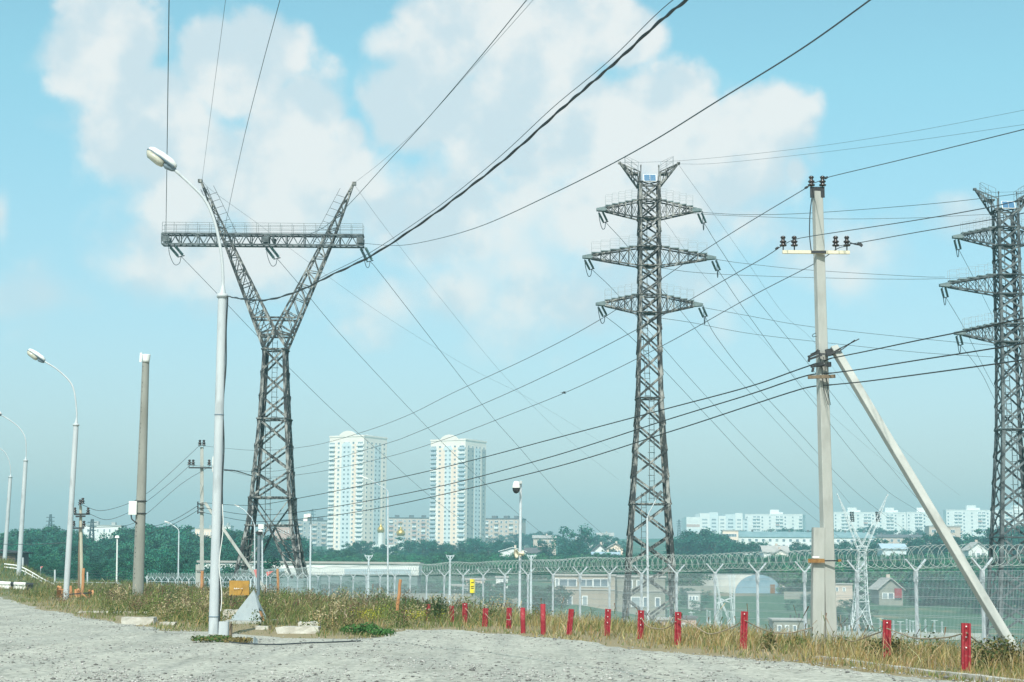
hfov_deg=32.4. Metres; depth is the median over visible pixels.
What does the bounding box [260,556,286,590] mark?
tree
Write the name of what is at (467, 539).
tree
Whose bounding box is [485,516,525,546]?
apartment block
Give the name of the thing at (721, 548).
tree
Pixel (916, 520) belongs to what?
apartment block
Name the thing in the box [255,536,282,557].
tree
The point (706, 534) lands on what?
tree
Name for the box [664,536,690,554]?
tree
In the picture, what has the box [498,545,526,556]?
house
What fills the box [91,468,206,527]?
overhead wire
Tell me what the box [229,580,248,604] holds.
sign board
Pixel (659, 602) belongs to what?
window
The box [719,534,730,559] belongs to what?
tree
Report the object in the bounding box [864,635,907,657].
bush
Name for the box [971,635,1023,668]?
bush
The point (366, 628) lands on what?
weed clump
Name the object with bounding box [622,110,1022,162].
overhead wire
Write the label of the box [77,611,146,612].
concrete block
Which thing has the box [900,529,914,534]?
tree
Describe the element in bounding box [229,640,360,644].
loose cable
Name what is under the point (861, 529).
tree
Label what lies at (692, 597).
shed
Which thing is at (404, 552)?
tree
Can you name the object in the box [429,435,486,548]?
apartment tower
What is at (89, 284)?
sky
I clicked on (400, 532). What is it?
church
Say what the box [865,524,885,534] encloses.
tree
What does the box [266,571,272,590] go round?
flag sign
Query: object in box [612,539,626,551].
tree
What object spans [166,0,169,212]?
overhead wire
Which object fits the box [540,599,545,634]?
red post
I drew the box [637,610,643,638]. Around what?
red post
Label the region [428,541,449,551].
tree
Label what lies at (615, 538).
tree
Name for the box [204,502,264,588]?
concrete strut
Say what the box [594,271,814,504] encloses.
overhead wire
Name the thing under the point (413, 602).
bush
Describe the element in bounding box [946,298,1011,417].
overhead wire
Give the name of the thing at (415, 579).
long low building
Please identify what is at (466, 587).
yard building
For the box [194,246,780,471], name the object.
overhead wire
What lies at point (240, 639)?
weed clump
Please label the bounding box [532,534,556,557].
house
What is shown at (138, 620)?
concrete block
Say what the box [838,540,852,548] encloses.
tree
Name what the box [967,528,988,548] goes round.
tree
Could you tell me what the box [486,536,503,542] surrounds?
tree
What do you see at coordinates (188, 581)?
palisade fence
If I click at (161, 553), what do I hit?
woodland
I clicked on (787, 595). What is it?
wall
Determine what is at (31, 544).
overhead wire
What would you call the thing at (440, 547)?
tree
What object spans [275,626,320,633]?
concrete block
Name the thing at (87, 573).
wire fence
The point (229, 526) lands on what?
hill building
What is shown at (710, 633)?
rope
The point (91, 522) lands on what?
lattice mast
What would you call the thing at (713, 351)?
overhead wire
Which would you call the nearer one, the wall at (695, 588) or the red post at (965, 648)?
the red post at (965, 648)
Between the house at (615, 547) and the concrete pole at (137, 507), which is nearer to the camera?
the concrete pole at (137, 507)
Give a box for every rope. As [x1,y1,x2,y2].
[641,618,675,629]
[678,619,740,634]
[745,620,810,633]
[836,631,882,641]
[886,628,961,638]
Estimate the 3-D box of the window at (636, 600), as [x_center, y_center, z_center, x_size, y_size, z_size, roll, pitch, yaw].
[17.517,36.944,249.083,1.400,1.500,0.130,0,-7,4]
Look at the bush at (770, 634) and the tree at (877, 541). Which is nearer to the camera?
the bush at (770, 634)
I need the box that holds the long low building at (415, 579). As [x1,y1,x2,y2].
[197,560,423,593]
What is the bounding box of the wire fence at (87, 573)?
[22,558,148,584]
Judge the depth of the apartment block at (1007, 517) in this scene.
1444.90 m
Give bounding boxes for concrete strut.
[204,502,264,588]
[825,339,1019,649]
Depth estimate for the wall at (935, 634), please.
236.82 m
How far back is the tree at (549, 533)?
1055.11 m
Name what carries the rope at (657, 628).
attached to the red post at (677, 633)
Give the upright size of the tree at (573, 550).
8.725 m
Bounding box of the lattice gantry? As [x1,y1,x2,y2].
[716,575,734,627]
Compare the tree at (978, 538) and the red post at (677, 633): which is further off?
the tree at (978, 538)
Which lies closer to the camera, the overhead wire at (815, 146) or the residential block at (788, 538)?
the overhead wire at (815, 146)
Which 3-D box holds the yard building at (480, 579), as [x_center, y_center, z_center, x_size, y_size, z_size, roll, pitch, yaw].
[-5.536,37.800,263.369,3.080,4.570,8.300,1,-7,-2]
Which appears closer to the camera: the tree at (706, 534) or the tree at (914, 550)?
the tree at (914, 550)
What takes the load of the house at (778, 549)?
on the ground at (769, 599)
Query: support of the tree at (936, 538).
on the ground at (769, 599)
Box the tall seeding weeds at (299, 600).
[0,564,1023,662]
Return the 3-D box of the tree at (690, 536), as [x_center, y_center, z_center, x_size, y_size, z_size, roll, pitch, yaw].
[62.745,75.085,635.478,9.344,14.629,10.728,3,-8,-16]
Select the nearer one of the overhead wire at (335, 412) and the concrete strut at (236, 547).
the concrete strut at (236, 547)
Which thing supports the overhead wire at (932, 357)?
attached to the utility pole at (822, 560)
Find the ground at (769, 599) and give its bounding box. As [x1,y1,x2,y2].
[0,538,1023,681]
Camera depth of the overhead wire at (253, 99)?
96.78 m
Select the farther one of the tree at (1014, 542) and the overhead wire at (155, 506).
the tree at (1014, 542)
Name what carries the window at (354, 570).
in the long low building at (415, 579)
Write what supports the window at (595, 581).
in the yard building at (600, 595)
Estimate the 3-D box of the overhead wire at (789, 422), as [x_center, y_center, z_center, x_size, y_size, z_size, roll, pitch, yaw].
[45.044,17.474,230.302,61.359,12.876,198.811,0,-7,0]
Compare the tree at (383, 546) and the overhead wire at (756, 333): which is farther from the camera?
the tree at (383, 546)
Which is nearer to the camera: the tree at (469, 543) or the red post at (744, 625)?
the red post at (744, 625)
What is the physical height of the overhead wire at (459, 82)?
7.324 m
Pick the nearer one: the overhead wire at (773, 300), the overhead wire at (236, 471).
the overhead wire at (236, 471)
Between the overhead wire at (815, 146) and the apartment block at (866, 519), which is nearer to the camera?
the overhead wire at (815, 146)
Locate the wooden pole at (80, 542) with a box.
[73,498,89,588]
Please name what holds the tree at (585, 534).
on the ground at (769, 599)
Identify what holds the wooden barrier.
on the ground at (769, 599)
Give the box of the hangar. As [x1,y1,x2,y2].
[690,574,781,592]
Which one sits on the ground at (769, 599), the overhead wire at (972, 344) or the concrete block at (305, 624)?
the concrete block at (305, 624)
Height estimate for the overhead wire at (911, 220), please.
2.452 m
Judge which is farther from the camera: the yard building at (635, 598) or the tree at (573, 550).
the tree at (573, 550)
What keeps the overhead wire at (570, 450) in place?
attached to the utility pole at (822, 560)
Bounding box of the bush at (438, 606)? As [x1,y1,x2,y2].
[419,594,449,621]
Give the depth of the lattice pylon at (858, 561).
297.97 m
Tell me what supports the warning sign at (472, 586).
attached to the security fence at (804, 601)
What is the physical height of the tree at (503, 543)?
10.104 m
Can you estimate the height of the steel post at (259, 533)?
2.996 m
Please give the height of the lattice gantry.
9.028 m
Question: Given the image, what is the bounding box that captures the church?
[367,519,404,553]
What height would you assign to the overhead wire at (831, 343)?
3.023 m
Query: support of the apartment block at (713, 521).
on the ground at (769, 599)
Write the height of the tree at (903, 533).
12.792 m
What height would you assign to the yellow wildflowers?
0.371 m
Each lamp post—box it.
[115,535,119,581]
[164,521,179,584]
[235,504,254,585]
[359,475,388,595]
[646,490,662,622]
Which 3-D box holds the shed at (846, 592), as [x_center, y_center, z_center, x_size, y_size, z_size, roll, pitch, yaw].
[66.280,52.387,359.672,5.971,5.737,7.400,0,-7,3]
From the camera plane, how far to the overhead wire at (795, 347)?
166.59 m
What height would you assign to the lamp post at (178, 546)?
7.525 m
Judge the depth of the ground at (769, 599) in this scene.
296.14 m
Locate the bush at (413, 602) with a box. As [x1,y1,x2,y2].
[401,597,422,611]
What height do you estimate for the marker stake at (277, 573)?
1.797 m
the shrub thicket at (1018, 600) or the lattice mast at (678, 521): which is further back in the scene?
the lattice mast at (678, 521)
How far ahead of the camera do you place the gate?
366.03 m
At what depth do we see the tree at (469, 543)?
640.85 m
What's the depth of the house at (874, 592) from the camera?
366.47 m
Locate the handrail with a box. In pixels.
[4,563,51,583]
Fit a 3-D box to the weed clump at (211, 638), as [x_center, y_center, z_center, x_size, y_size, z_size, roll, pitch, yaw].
[-6.345,6.326,37.391,1.070,0.190,0.581,0,-7,0]
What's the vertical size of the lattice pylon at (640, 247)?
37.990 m
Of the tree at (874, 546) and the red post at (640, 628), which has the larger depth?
the tree at (874, 546)
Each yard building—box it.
[451,584,494,593]
[466,578,485,583]
[495,576,507,587]
[554,574,616,610]
[615,575,665,617]
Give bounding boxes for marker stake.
[81,568,84,595]
[200,571,203,589]
[276,569,278,593]
[396,579,401,610]
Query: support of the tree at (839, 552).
on the ground at (769, 599)
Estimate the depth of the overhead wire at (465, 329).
202.61 m
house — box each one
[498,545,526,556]
[524,546,551,557]
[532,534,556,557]
[590,542,606,552]
[590,550,620,555]
[596,532,613,541]
[605,541,622,554]
[758,543,789,557]
[772,547,788,572]
[868,574,904,605]
[876,541,907,558]
[961,540,988,558]
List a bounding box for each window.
[328,478,383,547]
[345,569,410,574]
[430,481,483,546]
[559,579,576,586]
[581,579,592,586]
[582,596,586,605]
[593,579,607,586]
[631,597,639,606]
[655,597,660,606]
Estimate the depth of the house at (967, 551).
536.42 m
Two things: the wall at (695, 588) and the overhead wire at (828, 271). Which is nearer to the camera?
the overhead wire at (828, 271)
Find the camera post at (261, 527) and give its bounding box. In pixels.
[258,524,263,582]
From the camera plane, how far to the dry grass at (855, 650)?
36.57 m
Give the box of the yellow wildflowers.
[350,605,447,620]
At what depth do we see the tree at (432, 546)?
633.64 m
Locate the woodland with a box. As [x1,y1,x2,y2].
[0,523,270,588]
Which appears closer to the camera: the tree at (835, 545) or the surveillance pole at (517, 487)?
the surveillance pole at (517, 487)
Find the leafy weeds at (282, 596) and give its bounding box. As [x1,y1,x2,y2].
[10,580,954,653]
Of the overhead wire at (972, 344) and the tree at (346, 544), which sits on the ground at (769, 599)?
the tree at (346, 544)
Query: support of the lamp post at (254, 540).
on the ground at (769, 599)
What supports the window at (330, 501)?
in the apartment tower at (350, 528)
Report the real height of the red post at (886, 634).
0.885 m
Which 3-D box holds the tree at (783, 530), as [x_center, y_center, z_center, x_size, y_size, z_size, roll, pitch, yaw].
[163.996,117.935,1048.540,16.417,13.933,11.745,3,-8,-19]
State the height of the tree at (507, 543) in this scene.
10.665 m
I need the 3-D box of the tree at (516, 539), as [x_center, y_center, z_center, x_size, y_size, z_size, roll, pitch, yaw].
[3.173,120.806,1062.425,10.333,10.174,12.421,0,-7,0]
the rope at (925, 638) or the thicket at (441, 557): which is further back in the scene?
the thicket at (441, 557)
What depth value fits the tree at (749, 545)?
584.61 m
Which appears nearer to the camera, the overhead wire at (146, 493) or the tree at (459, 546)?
the overhead wire at (146, 493)
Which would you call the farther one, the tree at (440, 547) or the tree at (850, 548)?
the tree at (440, 547)
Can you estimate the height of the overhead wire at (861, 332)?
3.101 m
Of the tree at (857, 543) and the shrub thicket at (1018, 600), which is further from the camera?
the tree at (857, 543)
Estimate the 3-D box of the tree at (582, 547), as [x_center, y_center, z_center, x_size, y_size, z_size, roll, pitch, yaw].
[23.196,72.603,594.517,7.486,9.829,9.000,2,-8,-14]
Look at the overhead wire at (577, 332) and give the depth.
51.05 m
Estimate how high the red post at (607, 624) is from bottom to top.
0.791 m
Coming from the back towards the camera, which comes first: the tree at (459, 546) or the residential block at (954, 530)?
the residential block at (954, 530)
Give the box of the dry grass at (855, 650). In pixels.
[0,558,1023,681]
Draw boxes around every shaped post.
[365,555,372,595]
[446,555,453,604]
[527,554,534,614]
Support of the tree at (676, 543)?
on the ground at (769, 599)
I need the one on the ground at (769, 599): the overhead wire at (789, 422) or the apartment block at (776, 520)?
the apartment block at (776, 520)
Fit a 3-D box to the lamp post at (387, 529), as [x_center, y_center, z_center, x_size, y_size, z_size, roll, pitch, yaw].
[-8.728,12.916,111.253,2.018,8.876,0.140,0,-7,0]
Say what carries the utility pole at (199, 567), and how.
on the ground at (769, 599)
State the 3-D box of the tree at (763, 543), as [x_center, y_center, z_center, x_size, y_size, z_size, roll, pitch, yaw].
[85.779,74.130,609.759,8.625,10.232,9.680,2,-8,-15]
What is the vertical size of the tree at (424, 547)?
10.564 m
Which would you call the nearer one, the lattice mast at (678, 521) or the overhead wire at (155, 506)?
the overhead wire at (155, 506)
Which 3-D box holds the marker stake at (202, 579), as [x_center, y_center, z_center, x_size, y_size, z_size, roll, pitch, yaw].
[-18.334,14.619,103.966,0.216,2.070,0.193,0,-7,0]
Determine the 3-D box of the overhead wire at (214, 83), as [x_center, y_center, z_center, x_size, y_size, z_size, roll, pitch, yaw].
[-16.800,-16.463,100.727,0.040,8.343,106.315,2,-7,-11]
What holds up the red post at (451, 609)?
on the ground at (769, 599)
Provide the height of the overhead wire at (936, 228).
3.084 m
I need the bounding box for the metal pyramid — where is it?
[226,590,276,623]
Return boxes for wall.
[343,593,479,607]
[667,586,716,592]
[784,592,853,598]
[837,631,981,639]
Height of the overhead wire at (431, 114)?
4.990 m
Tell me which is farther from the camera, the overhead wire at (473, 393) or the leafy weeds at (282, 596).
the overhead wire at (473, 393)
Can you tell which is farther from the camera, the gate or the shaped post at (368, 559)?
the gate
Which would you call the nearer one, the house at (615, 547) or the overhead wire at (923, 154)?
the overhead wire at (923, 154)
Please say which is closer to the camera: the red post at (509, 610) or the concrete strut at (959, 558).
the concrete strut at (959, 558)
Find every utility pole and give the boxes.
[187,440,212,587]
[780,176,849,643]
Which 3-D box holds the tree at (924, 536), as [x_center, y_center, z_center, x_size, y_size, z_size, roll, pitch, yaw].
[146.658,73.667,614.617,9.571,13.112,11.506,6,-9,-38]
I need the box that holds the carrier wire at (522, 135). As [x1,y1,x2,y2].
[314,0,672,281]
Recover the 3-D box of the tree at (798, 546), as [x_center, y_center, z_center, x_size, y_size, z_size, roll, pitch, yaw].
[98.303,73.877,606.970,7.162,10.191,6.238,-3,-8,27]
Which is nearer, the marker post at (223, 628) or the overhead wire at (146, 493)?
the marker post at (223, 628)
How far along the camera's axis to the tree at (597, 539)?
799.02 m
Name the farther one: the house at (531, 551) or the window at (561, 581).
the house at (531, 551)
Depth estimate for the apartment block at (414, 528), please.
1174.47 m
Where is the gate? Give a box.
[894,588,901,597]
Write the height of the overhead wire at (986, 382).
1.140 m
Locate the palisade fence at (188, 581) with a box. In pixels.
[145,573,252,588]
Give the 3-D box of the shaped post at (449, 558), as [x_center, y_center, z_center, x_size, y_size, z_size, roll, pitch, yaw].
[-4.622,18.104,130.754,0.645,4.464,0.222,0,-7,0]
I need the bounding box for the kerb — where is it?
[816,656,1023,681]
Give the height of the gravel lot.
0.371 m
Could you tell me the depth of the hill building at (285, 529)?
795.54 m
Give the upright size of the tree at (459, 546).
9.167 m
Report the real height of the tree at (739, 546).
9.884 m
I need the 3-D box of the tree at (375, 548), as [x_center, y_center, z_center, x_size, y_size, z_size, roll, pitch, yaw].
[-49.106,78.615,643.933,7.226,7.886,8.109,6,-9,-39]
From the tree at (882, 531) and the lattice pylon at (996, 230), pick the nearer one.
the lattice pylon at (996, 230)
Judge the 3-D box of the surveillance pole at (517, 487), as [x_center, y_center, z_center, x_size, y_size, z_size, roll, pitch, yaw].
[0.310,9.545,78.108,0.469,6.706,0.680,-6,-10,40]
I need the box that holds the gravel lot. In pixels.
[0,597,952,681]
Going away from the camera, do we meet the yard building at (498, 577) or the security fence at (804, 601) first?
the security fence at (804, 601)
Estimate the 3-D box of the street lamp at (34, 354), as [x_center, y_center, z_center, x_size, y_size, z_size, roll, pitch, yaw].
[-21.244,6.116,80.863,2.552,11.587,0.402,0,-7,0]
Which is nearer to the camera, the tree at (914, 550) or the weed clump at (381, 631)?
the weed clump at (381, 631)
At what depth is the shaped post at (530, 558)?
130.70 m
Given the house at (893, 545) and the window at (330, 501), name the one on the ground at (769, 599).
the house at (893, 545)
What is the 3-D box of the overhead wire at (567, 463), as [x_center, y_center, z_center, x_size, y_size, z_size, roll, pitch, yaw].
[-6.179,6.293,73.610,0.147,1.780,76.965,3,-8,-20]
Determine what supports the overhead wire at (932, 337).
attached to the utility pole at (822, 560)
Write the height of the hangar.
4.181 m
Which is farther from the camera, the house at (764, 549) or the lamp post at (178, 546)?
the house at (764, 549)
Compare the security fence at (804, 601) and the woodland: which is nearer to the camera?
the security fence at (804, 601)
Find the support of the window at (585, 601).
in the yard building at (600, 595)
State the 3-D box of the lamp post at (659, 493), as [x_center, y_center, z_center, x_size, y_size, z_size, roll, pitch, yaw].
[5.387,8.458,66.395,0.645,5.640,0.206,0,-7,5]
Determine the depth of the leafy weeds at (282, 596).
56.68 m
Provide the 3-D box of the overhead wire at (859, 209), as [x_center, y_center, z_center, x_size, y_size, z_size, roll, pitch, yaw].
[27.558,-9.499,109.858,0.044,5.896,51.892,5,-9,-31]
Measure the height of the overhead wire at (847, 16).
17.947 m
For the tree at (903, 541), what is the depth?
642.17 m
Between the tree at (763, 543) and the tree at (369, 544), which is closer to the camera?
the tree at (763, 543)
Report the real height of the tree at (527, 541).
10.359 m
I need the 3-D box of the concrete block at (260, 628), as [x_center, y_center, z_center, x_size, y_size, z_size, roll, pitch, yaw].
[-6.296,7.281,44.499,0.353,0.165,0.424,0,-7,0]
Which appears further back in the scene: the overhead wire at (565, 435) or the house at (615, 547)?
the house at (615, 547)
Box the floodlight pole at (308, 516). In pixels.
[303,514,311,591]
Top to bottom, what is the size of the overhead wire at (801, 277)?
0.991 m
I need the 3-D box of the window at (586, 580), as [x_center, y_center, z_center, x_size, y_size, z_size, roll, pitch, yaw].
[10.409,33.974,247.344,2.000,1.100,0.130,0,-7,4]
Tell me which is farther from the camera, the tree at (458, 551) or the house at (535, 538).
the house at (535, 538)
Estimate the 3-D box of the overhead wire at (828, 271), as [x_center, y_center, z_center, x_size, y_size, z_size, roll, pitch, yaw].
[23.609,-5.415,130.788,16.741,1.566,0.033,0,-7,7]
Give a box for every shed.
[0,549,32,567]
[656,617,668,624]
[682,616,696,627]
[687,591,701,610]
[769,618,803,635]
[835,583,852,606]
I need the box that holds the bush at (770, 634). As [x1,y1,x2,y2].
[760,631,777,650]
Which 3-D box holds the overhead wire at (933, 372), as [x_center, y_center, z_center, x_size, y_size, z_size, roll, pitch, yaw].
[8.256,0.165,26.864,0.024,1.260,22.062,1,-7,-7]
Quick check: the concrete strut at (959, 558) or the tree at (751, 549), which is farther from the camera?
the tree at (751, 549)
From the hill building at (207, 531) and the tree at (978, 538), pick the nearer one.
the tree at (978, 538)
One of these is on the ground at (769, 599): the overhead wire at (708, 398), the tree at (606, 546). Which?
the tree at (606, 546)
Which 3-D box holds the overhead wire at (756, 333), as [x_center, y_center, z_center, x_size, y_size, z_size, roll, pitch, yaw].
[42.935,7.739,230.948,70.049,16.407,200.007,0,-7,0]
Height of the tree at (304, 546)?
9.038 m
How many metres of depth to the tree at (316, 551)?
608.37 m
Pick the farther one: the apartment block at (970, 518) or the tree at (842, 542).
the apartment block at (970, 518)
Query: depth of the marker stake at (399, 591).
56.88 m
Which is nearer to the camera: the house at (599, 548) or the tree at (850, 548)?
the house at (599, 548)
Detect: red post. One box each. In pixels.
[449,606,453,621]
[462,603,467,621]
[482,608,488,626]
[506,608,511,628]
[520,608,525,632]
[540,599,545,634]
[566,609,573,634]
[604,609,610,635]
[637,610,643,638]
[674,612,680,644]
[740,611,747,648]
[882,620,890,658]
[961,623,970,670]
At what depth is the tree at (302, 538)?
615.00 m
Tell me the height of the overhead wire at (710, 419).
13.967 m
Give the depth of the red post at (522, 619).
43.37 m
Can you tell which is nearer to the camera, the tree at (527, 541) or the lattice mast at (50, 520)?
the lattice mast at (50, 520)
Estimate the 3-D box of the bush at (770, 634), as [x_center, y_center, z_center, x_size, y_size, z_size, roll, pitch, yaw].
[5.066,5.967,34.798,0.341,0.452,0.578,0,-7,0]
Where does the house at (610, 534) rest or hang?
on the ground at (769, 599)
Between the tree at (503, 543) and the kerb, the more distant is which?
the tree at (503, 543)
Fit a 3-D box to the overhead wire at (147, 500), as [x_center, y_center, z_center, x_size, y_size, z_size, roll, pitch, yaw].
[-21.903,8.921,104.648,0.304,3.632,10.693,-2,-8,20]
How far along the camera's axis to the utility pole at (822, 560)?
37.95 m
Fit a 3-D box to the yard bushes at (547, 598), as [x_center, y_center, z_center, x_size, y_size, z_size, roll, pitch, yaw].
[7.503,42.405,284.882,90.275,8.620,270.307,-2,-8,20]
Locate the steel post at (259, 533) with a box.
[256,531,262,598]
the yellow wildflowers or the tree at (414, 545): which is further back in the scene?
the tree at (414, 545)
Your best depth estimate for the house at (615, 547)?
615.81 m
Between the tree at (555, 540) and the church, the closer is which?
the tree at (555, 540)
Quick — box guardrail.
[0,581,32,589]
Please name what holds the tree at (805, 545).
on the ground at (769, 599)
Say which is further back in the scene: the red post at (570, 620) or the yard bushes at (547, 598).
the yard bushes at (547, 598)
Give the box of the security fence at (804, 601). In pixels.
[235,544,1023,649]
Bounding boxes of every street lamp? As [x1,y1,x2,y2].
[0,412,27,575]
[0,448,12,559]
[27,349,78,599]
[146,147,227,633]
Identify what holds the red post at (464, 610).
on the ground at (769, 599)
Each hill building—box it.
[83,521,126,540]
[195,524,211,536]
[222,523,233,530]
[274,522,290,551]
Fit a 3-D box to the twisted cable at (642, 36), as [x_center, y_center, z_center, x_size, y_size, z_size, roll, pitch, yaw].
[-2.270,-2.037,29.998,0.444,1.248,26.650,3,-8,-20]
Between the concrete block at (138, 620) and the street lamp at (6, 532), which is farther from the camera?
the street lamp at (6, 532)
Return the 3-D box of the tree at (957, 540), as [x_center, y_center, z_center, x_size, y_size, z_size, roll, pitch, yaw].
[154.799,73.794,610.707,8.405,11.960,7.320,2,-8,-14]
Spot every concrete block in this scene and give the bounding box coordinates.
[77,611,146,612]
[121,617,157,624]
[159,622,177,624]
[223,609,237,619]
[255,626,270,629]
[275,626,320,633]
[298,621,320,628]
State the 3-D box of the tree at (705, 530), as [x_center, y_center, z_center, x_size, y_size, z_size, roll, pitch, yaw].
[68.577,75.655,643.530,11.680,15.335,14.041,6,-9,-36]
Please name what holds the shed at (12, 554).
on the ground at (769, 599)
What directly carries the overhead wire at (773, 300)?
attached to the lattice pylon at (640, 247)
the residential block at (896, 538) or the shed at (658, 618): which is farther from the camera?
the residential block at (896, 538)
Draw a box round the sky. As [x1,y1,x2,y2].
[0,0,1023,538]
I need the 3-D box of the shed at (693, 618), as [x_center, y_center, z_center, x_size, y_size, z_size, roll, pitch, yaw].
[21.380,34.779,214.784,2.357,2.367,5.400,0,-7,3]
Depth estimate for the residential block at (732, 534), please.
889.64 m
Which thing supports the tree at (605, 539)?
on the ground at (769, 599)
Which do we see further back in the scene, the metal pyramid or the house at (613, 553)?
the house at (613, 553)
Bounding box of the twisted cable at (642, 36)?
[227,0,687,301]
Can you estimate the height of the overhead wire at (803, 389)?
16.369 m
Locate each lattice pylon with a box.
[161,179,372,578]
[582,156,720,626]
[836,493,887,629]
[939,182,1023,648]
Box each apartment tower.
[327,431,387,549]
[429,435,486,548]
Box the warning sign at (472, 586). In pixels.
[470,579,474,592]
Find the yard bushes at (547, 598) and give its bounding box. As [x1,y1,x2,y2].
[301,578,878,629]
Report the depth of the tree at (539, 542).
753.79 m
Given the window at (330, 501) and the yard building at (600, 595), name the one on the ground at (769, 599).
the yard building at (600, 595)
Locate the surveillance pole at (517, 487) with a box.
[512,481,523,610]
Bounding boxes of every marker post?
[218,621,228,635]
[229,622,232,635]
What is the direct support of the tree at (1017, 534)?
on the ground at (769, 599)
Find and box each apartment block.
[280,517,327,545]
[389,515,429,544]
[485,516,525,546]
[682,512,747,536]
[745,510,805,531]
[833,507,906,534]
[906,508,932,534]
[943,505,997,540]
[997,505,1023,535]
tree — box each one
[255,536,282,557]
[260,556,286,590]
[265,535,291,560]
[281,537,312,560]
[300,536,311,549]
[309,547,324,555]
[324,547,335,555]
[344,541,364,554]
[351,540,370,556]
[362,541,379,553]
[370,545,390,554]
[380,544,386,558]
[391,537,427,556]
[402,538,425,553]
[410,539,432,558]
[425,540,438,556]
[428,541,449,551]
[438,543,451,556]
[443,543,465,552]
[450,543,474,554]
[455,536,481,552]
[463,537,492,558]
[476,541,498,555]
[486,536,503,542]
[489,542,503,556]
[490,539,514,552]
[497,535,512,547]
[502,542,518,550]
[510,533,524,545]
[522,534,531,548]
[525,533,534,547]
[530,540,548,547]
[532,531,560,541]
[537,543,556,558]
[549,533,577,555]
[556,547,568,559]
[557,523,595,555]
[565,545,579,555]
[570,541,589,554]
[582,535,602,549]
[596,533,610,549]
[602,544,625,554]
[606,536,621,545]
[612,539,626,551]
[663,540,684,555]
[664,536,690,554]
[676,529,697,555]
[683,527,717,553]
[691,530,717,556]
[695,533,732,556]
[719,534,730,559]
[726,541,745,555]
[727,541,759,557]
[739,542,759,557]
[755,540,769,551]
[782,527,799,531]
[788,541,804,557]
[801,543,810,554]
[834,543,845,554]
[834,543,850,558]
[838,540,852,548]
[839,543,870,554]
[848,538,874,555]
[855,526,876,534]
[858,537,882,550]
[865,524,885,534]
[867,540,888,555]
[872,528,891,535]
[894,530,908,534]
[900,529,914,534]
[900,536,914,552]
[906,539,927,557]
[913,533,937,557]
[924,531,948,555]
[925,537,950,554]
[953,537,965,548]
[959,532,998,553]
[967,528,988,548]
[981,525,1020,555]
[1004,527,1023,555]
[1007,525,1023,556]
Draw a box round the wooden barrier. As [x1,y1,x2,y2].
[56,586,93,597]
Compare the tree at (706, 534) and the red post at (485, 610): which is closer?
the red post at (485, 610)
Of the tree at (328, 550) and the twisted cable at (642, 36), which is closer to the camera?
the twisted cable at (642, 36)
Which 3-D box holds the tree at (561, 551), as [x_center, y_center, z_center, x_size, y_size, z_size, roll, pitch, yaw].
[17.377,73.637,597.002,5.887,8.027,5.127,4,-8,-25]
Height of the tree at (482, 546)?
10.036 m
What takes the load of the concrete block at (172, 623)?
on the ground at (769, 599)
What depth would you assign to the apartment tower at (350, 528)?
992.30 m
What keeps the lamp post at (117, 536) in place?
on the ground at (769, 599)
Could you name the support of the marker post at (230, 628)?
on the gravel lot
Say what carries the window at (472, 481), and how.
in the apartment tower at (468, 506)
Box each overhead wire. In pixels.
[8,542,65,544]
[83,446,198,510]
[90,466,188,519]
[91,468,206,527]
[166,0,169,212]
[182,257,518,558]
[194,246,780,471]
[202,0,225,177]
[202,181,614,450]
[202,357,831,505]
[202,372,831,514]
[202,384,831,521]
[208,186,808,449]
[209,246,843,476]
[224,0,279,232]
[224,469,252,475]
[278,260,579,561]
[305,0,526,235]
[355,186,618,479]
[357,0,532,180]
[365,0,870,245]
[375,267,625,552]
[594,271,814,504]
[606,223,847,500]
[608,318,846,542]
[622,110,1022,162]
[635,183,902,475]
[661,211,988,218]
[663,318,987,356]
[664,268,966,278]
[680,167,958,494]
[702,307,1014,346]
[703,193,1021,214]
[704,223,947,526]
[705,317,913,535]
[711,124,1023,163]
[717,259,921,276]
[718,270,955,535]
[785,199,1023,243]
[811,129,1023,183]
[832,317,1023,358]
[832,343,1023,373]
[832,359,1023,384]
[837,213,1023,246]
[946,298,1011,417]
[962,347,1009,427]
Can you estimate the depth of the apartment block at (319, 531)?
1121.25 m
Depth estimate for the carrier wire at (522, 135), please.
23.72 m
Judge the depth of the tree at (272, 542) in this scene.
418.83 m
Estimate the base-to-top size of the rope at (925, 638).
0.181 m
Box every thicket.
[306,549,1023,591]
[902,563,1023,611]
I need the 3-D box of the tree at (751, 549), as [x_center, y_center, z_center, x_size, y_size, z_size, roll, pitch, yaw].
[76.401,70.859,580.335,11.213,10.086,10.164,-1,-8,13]
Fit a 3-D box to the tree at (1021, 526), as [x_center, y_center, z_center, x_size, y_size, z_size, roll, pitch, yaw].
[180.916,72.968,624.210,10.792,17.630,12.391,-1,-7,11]
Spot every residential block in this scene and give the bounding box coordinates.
[721,530,738,541]
[733,529,875,554]
[874,533,924,550]
[924,526,960,550]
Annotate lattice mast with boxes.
[46,514,54,526]
[87,519,96,542]
[676,520,680,537]
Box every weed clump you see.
[190,635,232,641]
[219,637,252,642]
[339,622,382,635]
[368,628,395,635]
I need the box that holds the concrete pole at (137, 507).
[128,353,150,594]
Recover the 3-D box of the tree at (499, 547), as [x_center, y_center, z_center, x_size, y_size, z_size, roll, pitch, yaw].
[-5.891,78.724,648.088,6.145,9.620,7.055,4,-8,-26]
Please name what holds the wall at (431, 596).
on the ground at (769, 599)
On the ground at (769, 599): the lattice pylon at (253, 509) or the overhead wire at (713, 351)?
the lattice pylon at (253, 509)
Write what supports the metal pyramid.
on the ground at (769, 599)
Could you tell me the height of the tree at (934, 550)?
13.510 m

